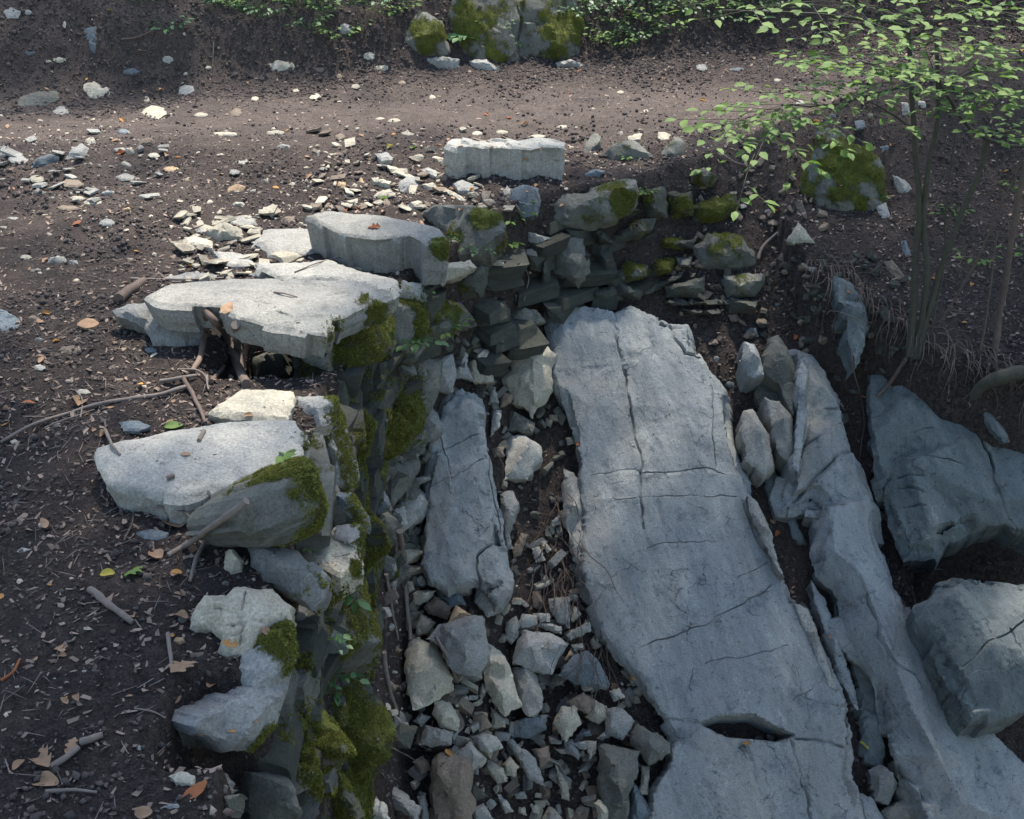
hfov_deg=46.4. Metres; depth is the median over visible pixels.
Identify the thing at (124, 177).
flat stone
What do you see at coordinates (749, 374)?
rock
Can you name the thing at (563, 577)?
root
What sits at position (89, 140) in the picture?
stone
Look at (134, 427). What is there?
flat stone
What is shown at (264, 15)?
seedling plant
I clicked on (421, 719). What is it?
stone
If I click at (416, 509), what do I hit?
stone
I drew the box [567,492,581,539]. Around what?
root
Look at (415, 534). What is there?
rubble
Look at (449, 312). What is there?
stone
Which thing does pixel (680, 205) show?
wall stone
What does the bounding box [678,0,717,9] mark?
seedling plant
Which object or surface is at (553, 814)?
stone
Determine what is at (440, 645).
stick
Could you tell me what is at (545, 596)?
root
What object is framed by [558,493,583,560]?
root
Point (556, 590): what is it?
root
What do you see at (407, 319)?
stone
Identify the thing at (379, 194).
stone
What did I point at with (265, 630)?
dead leaf
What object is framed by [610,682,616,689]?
dead leaf
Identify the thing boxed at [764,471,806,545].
bedrock slab
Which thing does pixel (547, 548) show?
stone
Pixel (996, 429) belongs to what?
stone
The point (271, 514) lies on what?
boulder
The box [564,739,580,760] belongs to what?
stone
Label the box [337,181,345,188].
stone
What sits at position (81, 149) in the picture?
stone
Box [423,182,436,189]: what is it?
stone
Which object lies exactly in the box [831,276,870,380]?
rock outcrop
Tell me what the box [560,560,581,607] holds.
root
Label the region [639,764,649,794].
stone
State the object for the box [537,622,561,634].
stone
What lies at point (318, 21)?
seedling plant
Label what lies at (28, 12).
stone
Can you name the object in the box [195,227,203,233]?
stone
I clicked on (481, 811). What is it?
stone
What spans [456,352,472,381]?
stone
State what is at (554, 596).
root
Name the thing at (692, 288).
wall stone
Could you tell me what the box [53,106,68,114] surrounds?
stone
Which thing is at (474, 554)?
bedrock slab
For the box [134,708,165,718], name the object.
stick
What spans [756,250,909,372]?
clods
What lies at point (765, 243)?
root
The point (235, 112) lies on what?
stone
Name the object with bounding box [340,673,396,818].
boulder
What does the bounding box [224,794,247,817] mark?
stone
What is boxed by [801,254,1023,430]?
root fringe
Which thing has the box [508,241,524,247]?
plant
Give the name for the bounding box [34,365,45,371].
flat stone
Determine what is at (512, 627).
stone
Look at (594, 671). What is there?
root
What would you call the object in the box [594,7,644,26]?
seedling plant
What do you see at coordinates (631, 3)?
seedling plant
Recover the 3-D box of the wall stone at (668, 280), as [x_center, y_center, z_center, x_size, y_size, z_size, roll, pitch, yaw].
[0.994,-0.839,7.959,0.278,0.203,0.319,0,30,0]
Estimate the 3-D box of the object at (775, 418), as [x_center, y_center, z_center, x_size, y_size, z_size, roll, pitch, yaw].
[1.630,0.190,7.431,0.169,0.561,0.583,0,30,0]
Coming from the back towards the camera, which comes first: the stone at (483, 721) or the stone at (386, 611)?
the stone at (483, 721)
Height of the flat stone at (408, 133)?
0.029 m
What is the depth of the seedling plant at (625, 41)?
10.53 m
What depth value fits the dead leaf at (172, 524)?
4.49 m
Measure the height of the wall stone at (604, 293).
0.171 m
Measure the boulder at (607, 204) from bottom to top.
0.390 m
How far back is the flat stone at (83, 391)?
5.33 m
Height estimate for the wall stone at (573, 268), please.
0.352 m
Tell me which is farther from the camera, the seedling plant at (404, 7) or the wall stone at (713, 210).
the seedling plant at (404, 7)
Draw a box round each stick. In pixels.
[0,385,186,442]
[44,409,94,428]
[45,788,96,793]
[49,745,80,769]
[79,732,102,745]
[87,586,134,624]
[104,428,120,455]
[130,277,223,280]
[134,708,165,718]
[166,473,174,480]
[166,497,249,556]
[166,632,172,669]
[188,541,205,581]
[197,429,205,441]
[273,291,297,297]
[294,257,339,272]
[377,738,414,759]
[382,651,398,713]
[384,573,398,640]
[397,529,411,640]
[434,635,458,682]
[722,154,756,167]
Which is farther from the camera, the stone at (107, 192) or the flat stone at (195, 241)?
the stone at (107, 192)
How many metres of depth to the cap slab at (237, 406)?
5.09 m
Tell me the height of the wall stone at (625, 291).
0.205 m
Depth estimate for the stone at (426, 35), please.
10.18 m
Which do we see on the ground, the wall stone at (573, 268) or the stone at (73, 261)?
the stone at (73, 261)
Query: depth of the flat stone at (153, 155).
8.08 m
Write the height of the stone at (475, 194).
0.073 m
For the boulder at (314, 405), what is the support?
on the dry stone wall at (372, 390)
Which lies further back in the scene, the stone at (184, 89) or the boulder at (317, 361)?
the stone at (184, 89)
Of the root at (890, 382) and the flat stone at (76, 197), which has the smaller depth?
the root at (890, 382)
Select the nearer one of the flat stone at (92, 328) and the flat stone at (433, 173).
the flat stone at (92, 328)
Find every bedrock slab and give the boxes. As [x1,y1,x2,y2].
[420,388,514,614]
[543,306,864,818]
[561,469,582,562]
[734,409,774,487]
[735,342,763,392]
[745,494,783,580]
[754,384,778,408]
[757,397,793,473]
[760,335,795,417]
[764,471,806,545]
[768,349,1023,818]
[779,359,807,484]
[793,602,836,690]
[805,581,857,710]
[830,592,874,712]
[852,688,884,768]
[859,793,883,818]
[866,374,1023,574]
[879,761,917,818]
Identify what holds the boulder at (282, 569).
on the dry stone wall at (372, 390)
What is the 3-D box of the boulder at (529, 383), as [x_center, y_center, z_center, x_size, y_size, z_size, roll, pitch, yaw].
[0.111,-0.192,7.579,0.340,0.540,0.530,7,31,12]
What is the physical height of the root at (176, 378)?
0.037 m
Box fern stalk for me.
[0,658,20,681]
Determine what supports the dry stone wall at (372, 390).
on the ground
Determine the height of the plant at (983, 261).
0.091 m
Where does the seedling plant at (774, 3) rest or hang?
on the ground
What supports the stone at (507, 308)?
on the dry stone wall at (517, 339)
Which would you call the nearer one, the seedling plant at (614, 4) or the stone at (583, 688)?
the stone at (583, 688)
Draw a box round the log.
[113,277,146,303]
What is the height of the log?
0.087 m
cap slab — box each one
[94,420,309,524]
[144,278,391,358]
[208,389,296,422]
[300,527,363,597]
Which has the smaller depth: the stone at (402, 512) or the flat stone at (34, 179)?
the stone at (402, 512)
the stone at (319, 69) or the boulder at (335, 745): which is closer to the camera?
the boulder at (335, 745)
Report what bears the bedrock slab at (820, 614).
on the ground
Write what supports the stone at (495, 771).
on the ground
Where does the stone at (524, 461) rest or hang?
on the ground
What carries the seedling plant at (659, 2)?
on the ground
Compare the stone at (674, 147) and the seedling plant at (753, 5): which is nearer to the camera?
the stone at (674, 147)
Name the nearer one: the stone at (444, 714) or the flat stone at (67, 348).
the flat stone at (67, 348)
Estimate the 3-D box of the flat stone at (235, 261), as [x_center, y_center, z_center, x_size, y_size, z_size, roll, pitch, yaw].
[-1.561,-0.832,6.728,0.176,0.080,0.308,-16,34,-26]
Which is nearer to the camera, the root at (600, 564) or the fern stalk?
the fern stalk
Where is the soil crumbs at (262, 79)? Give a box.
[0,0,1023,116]
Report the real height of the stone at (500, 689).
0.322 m
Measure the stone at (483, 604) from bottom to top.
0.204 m
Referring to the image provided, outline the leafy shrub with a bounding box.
[664,0,1023,359]
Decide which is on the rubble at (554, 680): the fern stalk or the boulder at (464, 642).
the boulder at (464, 642)
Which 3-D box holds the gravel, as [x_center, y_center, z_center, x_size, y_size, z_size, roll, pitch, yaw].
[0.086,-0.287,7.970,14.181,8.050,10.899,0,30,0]
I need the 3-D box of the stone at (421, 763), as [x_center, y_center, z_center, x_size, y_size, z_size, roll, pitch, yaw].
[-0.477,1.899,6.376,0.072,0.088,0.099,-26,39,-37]
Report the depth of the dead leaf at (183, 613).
4.00 m
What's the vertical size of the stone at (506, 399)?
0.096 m
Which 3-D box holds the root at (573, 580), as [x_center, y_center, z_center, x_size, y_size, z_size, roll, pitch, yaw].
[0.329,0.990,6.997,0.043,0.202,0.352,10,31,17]
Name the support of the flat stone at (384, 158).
on the ground
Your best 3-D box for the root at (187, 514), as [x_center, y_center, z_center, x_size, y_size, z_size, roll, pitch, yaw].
[-1.199,0.415,4.410,0.297,0.042,0.057,22,37,33]
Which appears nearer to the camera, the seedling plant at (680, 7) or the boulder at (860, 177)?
the boulder at (860, 177)
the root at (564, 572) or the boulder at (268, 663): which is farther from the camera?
the root at (564, 572)
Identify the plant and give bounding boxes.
[141,12,195,33]
[203,0,232,5]
[211,0,268,12]
[231,0,288,18]
[274,6,340,29]
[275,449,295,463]
[284,0,303,6]
[303,0,343,12]
[312,19,372,39]
[326,670,369,705]
[327,633,352,654]
[337,0,370,5]
[342,596,371,613]
[357,0,423,16]
[366,0,392,7]
[396,324,449,351]
[400,284,434,299]
[436,318,473,339]
[458,245,495,255]
[488,201,536,226]
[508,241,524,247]
[556,0,607,16]
[582,26,631,42]
[587,0,625,13]
[591,23,646,47]
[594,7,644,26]
[612,0,642,7]
[617,21,668,39]
[623,1,675,20]
[635,15,689,32]
[638,183,660,194]
[647,0,675,6]
[653,0,703,16]
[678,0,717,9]
[681,4,741,20]
[704,0,741,8]
[712,9,768,22]
[728,0,778,15]
[759,0,789,7]
[929,204,975,217]
[953,248,1001,265]
[996,235,1023,256]
[998,180,1023,192]
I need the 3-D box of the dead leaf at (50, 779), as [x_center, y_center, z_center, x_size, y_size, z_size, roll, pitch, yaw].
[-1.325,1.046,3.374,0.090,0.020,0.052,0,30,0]
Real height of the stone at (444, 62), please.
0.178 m
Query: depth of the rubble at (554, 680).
6.72 m
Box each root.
[75,389,82,417]
[121,30,153,40]
[124,512,134,540]
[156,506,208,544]
[159,374,196,382]
[179,368,209,389]
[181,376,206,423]
[190,315,208,372]
[202,307,250,388]
[208,364,225,383]
[231,320,243,366]
[510,540,547,590]
[511,517,545,567]
[518,262,528,300]
[524,499,560,549]
[526,551,545,610]
[536,566,548,631]
[537,574,554,629]
[538,602,573,651]
[541,550,578,598]
[543,564,546,625]
[548,500,560,561]
[548,655,581,689]
[550,544,564,600]
[550,566,557,613]
[550,572,561,617]
[555,501,589,552]
[555,583,568,646]
[557,550,573,606]
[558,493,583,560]
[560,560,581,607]
[560,586,588,623]
[561,575,571,627]
[562,558,572,623]
[562,598,577,655]
[565,568,596,619]
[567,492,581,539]
[568,602,586,675]
[571,653,583,715]
[575,642,585,713]
[577,540,583,602]
[579,617,593,673]
[580,541,623,601]
[582,649,602,693]
[587,662,597,723]
[593,636,606,709]
[600,629,613,702]
[603,651,609,695]
[605,635,632,677]
[606,650,618,708]
[756,232,777,259]
[826,310,871,322]
[850,348,864,460]
[876,358,907,397]
[969,365,1023,399]
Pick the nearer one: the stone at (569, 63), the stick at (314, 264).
the stick at (314, 264)
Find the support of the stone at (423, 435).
on the dry stone wall at (372, 390)
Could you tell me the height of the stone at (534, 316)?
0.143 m
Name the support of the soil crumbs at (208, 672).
on the ground
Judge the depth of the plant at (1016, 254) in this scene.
7.57 m
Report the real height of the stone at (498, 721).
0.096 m
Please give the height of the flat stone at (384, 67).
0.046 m
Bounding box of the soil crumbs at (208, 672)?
[158,158,1023,818]
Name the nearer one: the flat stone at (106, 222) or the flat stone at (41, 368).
the flat stone at (41, 368)
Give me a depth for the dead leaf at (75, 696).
3.63 m
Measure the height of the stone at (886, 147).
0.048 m
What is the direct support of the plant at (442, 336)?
on the stone at (449, 312)
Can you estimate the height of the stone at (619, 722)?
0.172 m
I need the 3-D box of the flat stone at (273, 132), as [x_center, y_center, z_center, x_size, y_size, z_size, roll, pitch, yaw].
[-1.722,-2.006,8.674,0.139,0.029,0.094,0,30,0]
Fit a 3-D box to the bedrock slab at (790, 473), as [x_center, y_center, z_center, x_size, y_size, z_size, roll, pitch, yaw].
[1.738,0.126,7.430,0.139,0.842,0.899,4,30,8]
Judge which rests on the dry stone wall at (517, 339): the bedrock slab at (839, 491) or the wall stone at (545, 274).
the wall stone at (545, 274)
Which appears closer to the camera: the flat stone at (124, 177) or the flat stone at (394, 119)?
the flat stone at (124, 177)
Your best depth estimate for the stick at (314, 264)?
6.45 m
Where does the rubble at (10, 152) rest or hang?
on the ground
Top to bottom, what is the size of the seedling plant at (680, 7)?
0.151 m
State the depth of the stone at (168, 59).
9.68 m
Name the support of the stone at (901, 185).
on the ground
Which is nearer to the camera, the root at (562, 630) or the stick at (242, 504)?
the stick at (242, 504)
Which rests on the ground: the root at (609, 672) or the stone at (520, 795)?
the stone at (520, 795)
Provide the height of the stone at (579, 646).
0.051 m
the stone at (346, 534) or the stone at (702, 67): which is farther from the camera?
the stone at (702, 67)
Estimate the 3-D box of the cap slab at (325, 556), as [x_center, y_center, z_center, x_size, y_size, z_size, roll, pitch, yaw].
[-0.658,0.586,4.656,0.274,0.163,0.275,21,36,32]
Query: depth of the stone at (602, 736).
6.69 m
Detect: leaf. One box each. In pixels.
[12,759,23,769]
[28,744,51,766]
[32,771,58,785]
[40,518,48,527]
[55,644,67,651]
[60,697,68,703]
[65,737,77,750]
[71,392,89,405]
[72,692,78,700]
[77,318,98,327]
[99,429,108,436]
[100,568,114,575]
[117,149,125,153]
[123,566,141,575]
[134,806,152,818]
[148,549,163,557]
[161,519,183,526]
[164,420,182,427]
[168,661,194,672]
[171,569,181,572]
[175,610,187,617]
[182,780,206,798]
[220,302,232,313]
[222,639,237,646]
[261,626,269,634]
[368,222,380,227]
[445,749,451,755]
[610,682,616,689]
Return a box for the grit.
[129,279,1023,818]
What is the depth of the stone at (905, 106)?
8.36 m
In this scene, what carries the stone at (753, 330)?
on the ground
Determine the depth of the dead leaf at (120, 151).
8.11 m
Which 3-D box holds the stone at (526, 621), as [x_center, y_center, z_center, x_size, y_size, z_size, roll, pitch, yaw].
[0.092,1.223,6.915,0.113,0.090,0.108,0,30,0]
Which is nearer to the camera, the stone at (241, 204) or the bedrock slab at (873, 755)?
the bedrock slab at (873, 755)
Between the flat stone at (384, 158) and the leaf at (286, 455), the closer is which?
the leaf at (286, 455)
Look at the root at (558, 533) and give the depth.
7.23 m
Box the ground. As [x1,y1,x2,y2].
[0,0,1023,818]
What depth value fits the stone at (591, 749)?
6.67 m
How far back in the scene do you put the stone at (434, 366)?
6.74 m
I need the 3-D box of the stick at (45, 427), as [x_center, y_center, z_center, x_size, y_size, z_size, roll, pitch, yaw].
[-1.887,0.040,5.109,0.222,0.035,0.037,-20,36,-31]
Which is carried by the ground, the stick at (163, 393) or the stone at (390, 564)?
the stick at (163, 393)
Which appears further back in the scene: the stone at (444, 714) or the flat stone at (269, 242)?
the flat stone at (269, 242)
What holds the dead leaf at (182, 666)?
on the ground
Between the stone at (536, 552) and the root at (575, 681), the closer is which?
the root at (575, 681)
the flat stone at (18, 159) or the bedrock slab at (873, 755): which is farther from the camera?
the flat stone at (18, 159)
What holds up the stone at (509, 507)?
on the ground
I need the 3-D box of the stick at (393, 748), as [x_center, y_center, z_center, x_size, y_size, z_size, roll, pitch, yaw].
[-0.564,1.625,5.694,0.089,1.208,1.044,0,30,0]
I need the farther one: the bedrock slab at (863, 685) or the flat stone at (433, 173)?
the flat stone at (433, 173)
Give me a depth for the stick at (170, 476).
4.49 m
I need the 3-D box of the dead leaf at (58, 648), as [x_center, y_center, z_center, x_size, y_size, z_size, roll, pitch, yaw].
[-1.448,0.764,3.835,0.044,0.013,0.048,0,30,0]
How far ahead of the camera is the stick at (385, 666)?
6.15 m
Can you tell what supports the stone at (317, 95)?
on the ground
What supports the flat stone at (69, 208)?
on the ground
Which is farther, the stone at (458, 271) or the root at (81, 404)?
the stone at (458, 271)
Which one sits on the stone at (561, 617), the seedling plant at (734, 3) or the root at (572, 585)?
the root at (572, 585)
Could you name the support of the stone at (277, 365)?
on the ground
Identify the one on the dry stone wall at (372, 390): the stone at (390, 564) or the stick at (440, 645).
the stone at (390, 564)
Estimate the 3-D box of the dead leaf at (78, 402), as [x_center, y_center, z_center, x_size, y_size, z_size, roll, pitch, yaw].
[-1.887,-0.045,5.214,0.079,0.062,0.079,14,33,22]
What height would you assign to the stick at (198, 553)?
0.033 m
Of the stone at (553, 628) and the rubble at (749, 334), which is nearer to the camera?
the stone at (553, 628)
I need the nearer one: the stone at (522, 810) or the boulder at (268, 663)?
the boulder at (268, 663)
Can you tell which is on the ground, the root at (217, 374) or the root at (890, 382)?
the root at (217, 374)
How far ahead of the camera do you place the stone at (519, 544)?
7.11 m
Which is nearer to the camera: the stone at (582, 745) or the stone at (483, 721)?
the stone at (483, 721)
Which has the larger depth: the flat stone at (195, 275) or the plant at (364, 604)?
the flat stone at (195, 275)
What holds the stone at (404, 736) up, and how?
on the ground
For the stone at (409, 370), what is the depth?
6.48 m
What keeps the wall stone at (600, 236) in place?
on the dry stone wall at (517, 339)
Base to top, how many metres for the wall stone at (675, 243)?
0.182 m
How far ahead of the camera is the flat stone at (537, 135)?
8.67 m
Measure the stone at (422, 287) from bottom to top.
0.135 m
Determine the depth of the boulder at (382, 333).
5.79 m
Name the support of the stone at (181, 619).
on the ground
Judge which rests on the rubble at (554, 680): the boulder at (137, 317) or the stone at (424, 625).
the stone at (424, 625)
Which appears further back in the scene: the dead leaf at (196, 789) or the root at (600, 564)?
the root at (600, 564)
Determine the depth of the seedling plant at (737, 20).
10.81 m
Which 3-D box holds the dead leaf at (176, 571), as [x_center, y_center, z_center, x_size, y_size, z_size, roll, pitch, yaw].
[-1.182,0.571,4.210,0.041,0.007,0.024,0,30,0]
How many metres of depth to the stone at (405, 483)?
6.56 m
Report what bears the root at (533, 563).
hanging from the ground
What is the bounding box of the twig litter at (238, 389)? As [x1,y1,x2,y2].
[0,1,1023,818]
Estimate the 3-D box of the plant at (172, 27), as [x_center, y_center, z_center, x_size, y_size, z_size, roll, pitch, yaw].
[-2.784,-3.140,9.675,0.386,0.131,0.371,16,34,25]
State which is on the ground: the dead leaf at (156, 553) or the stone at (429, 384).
the dead leaf at (156, 553)
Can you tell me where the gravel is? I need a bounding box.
[0,3,1023,817]
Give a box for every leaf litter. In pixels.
[0,0,1023,818]
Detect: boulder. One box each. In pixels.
[112,303,208,346]
[172,619,297,753]
[184,455,328,547]
[190,587,296,657]
[235,771,302,818]
[248,546,332,616]
[291,308,395,379]
[295,395,359,491]
[301,345,334,371]
[305,211,449,285]
[307,708,354,775]
[330,576,382,674]
[332,767,365,818]
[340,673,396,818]
[350,398,377,471]
[362,464,391,607]
[384,389,426,460]
[404,637,453,709]
[420,205,507,268]
[427,615,489,677]
[428,751,475,818]
[443,137,565,180]
[502,346,557,418]
[553,178,638,230]
[596,744,639,818]
[798,128,886,210]
[906,578,1023,737]
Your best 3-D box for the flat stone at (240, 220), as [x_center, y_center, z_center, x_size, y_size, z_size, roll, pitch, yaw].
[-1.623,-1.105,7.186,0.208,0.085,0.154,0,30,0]
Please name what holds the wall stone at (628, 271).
on the dry stone wall at (517, 339)
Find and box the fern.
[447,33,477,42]
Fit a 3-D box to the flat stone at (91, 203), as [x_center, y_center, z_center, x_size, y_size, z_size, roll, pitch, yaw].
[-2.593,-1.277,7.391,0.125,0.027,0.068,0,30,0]
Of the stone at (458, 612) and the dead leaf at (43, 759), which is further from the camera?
the stone at (458, 612)
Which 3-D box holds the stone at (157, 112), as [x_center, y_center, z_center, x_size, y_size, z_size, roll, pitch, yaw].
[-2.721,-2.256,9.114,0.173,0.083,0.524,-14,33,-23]
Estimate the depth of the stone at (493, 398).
7.29 m
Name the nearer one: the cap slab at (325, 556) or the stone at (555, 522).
the cap slab at (325, 556)
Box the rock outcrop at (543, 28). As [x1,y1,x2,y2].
[448,0,585,62]
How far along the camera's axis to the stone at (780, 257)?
7.95 m
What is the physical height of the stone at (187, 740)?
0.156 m
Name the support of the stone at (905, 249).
on the ground
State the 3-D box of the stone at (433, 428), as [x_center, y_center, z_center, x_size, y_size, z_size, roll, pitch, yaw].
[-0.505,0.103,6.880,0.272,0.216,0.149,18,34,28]
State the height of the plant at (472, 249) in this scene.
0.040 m
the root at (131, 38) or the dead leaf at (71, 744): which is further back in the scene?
the root at (131, 38)
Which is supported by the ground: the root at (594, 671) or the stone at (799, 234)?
the stone at (799, 234)
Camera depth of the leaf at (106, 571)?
4.20 m
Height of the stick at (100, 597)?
0.057 m
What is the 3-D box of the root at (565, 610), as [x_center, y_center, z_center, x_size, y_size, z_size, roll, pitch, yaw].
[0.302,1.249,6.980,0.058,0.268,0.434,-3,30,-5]
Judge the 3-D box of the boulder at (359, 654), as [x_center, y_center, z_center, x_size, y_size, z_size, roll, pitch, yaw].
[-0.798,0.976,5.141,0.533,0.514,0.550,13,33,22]
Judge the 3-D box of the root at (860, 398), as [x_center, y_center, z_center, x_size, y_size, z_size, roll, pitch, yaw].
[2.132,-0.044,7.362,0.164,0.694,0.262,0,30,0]
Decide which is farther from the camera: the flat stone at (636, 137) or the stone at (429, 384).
the flat stone at (636, 137)
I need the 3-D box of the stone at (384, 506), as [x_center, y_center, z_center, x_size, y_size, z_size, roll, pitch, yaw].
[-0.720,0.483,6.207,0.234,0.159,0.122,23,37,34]
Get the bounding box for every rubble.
[0,127,169,202]
[173,204,303,281]
[302,126,514,211]
[384,420,432,587]
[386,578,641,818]
[438,321,510,409]
[497,403,567,576]
[670,153,833,354]
[755,331,883,740]
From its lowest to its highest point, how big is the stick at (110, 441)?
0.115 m
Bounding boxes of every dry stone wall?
[240,279,471,818]
[469,185,699,376]
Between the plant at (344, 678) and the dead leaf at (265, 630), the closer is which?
the dead leaf at (265, 630)
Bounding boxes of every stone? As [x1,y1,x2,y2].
[0,309,20,330]
[3,7,20,18]
[8,155,27,163]
[17,91,59,106]
[21,255,31,259]
[24,10,31,14]
[24,51,34,55]
[29,175,43,182]
[31,154,59,168]
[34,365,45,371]
[47,256,66,262]
[53,57,66,62]
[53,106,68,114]
[56,205,80,211]
[58,346,80,353]
[62,179,84,189]
[65,143,88,159]
[68,260,77,264]
[69,196,86,200]
[77,389,90,394]
[81,325,96,330]
[83,81,113,98]
[84,26,96,53]
[84,201,101,204]
[85,137,94,143]
[99,218,114,226]
[101,190,113,194]
[116,173,134,181]
[118,129,129,133]
[119,421,150,434]
[121,161,131,166]
[123,68,139,74]
[124,148,133,153]
[136,529,168,540]
[138,138,155,145]
[141,105,166,118]
[145,347,156,353]
[148,153,159,158]
[162,166,178,172]
[163,56,172,63]
[163,803,179,808]
[165,272,217,281]
[169,771,195,785]
[174,637,184,644]
[178,616,186,622]
[178,732,198,746]
[179,85,193,94]
[182,236,213,252]
[193,112,207,116]
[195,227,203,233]
[204,222,243,241]
[212,251,252,268]
[213,132,236,136]
[224,549,243,573]
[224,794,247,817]
[225,773,240,817]
[227,184,245,192]
[228,216,256,224]
[229,169,239,175]
[230,108,241,115]
[233,202,244,206]
[251,228,317,258]
[251,352,293,379]
[254,259,400,312]
[265,130,284,134]
[270,60,294,71]
[277,144,289,147]
[282,216,294,222]
[294,764,321,794]
[310,93,320,100]
[315,67,324,71]
[333,524,364,544]
[335,492,370,533]
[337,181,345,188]
[340,23,352,34]
[351,84,360,89]
[363,52,374,59]
[371,177,391,188]
[372,189,392,197]
[372,796,389,818]
[374,65,387,70]
[374,152,392,164]
[376,491,390,514]
[380,511,400,546]
[382,607,391,618]
[384,555,396,572]
[388,118,400,121]
[391,456,419,505]
[392,786,421,818]
[393,298,430,357]
[395,506,407,531]
[395,723,417,748]
[398,176,419,192]
[398,364,416,379]
[399,280,421,301]
[401,353,418,364]
[402,131,412,135]
[404,488,427,527]
[405,10,450,55]
[405,549,421,563]
[406,430,426,452]
[407,200,422,209]
[407,564,422,575]
[407,581,414,593]
[408,282,426,303]
[409,154,423,162]
[413,590,435,604]
[413,712,430,726]
[413,756,431,774]
[414,475,430,483]
[415,613,435,635]
[417,363,437,411]
[417,795,428,818]
[419,725,453,747]
[421,168,438,177]
[422,358,441,416]
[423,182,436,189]
[423,407,443,441]
[424,595,451,619]
[427,56,459,68]
[430,299,474,340]
[432,700,459,731]
[435,173,447,180]
[439,354,456,393]
[440,260,476,286]
[442,594,466,606]
[444,189,465,201]
[449,605,470,621]
[452,180,477,194]
[454,741,483,769]
[456,319,468,332]
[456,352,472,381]
[458,266,487,301]
[467,192,478,196]
[469,59,499,70]
[469,348,494,384]
[471,713,492,732]
[471,733,502,754]
[471,784,487,799]
[472,131,481,134]
[473,803,492,818]
[474,588,500,616]
[477,297,511,326]
[483,643,521,716]
[484,760,507,783]
[489,387,498,404]
[491,409,501,435]
[491,707,505,728]
[492,446,504,457]
[493,261,503,265]
[496,130,507,133]
[497,794,513,813]
[500,392,513,407]
[500,491,519,549]
[502,186,510,197]
[502,756,518,776]
[505,435,542,483]
[505,616,519,644]
[506,739,544,785]
[508,411,534,435]
[509,185,540,221]
[512,532,528,556]
[512,630,568,674]
[512,666,543,717]
[512,714,547,738]
[513,307,545,325]
[514,791,526,798]
[518,614,537,628]
[518,807,526,815]
[526,249,536,257]
[528,232,551,243]
[529,134,544,137]
[531,804,539,813]
[532,546,544,562]
[532,746,550,767]
[534,613,549,621]
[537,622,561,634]
[541,258,550,282]
[541,541,550,552]
[547,809,561,818]
[548,596,570,628]
[549,736,561,743]
[552,516,559,525]
[553,705,581,741]
[554,237,590,288]
[555,762,569,800]
[556,59,583,67]
[558,651,609,689]
[564,650,573,659]
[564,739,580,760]
[566,436,574,444]
[566,622,591,639]
[567,693,593,714]
[571,643,583,650]
[573,740,587,749]
[576,729,591,735]
[580,685,593,690]
[584,133,601,152]
[585,169,604,176]
[585,700,606,723]
[587,741,596,759]
[592,228,613,244]
[594,286,624,301]
[594,799,607,818]
[596,246,616,269]
[597,732,610,740]
[603,139,652,160]
[605,707,634,739]
[609,688,624,701]
[612,218,656,242]
[616,282,642,300]
[618,260,648,282]
[627,133,642,141]
[628,782,649,818]
[629,724,670,765]
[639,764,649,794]
[641,186,667,219]
[643,271,683,294]
[652,257,675,275]
[657,132,670,139]
[659,237,695,249]
[661,136,685,156]
[664,276,704,298]
[665,298,729,305]
[666,191,694,217]
[674,255,691,266]
[680,308,723,314]
[690,167,717,189]
[692,193,740,223]
[692,232,755,269]
[696,64,707,70]
[721,272,764,297]
[725,381,733,387]
[728,297,757,314]
[729,67,743,70]
[746,328,757,336]
[756,318,766,324]
[767,219,777,225]
[778,252,782,260]
[786,222,814,245]
[802,294,808,300]
[854,120,865,130]
[865,764,897,805]
[876,202,889,217]
[880,145,889,149]
[883,260,903,278]
[892,175,911,192]
[900,240,910,255]
[901,102,909,114]
[918,100,926,107]
[984,412,1009,443]
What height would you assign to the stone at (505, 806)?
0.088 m
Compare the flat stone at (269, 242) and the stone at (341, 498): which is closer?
the stone at (341, 498)
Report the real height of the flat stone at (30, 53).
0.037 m
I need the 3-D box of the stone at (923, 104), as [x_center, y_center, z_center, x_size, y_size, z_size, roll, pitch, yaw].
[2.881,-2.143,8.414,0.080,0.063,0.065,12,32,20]
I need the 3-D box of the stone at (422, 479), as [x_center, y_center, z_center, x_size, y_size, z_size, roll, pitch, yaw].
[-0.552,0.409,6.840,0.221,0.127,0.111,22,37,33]
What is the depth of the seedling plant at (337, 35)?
9.98 m
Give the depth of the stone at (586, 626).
6.88 m
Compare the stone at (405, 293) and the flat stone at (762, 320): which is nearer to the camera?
the stone at (405, 293)
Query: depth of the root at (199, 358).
5.62 m
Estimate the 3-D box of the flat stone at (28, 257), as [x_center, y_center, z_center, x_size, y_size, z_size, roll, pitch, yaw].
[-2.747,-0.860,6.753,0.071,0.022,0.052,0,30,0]
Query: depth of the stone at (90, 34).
9.55 m
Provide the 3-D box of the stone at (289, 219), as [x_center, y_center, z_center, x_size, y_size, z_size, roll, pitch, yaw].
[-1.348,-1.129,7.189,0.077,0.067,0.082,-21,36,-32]
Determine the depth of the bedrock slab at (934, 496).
7.01 m
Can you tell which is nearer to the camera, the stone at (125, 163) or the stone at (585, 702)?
the stone at (585, 702)

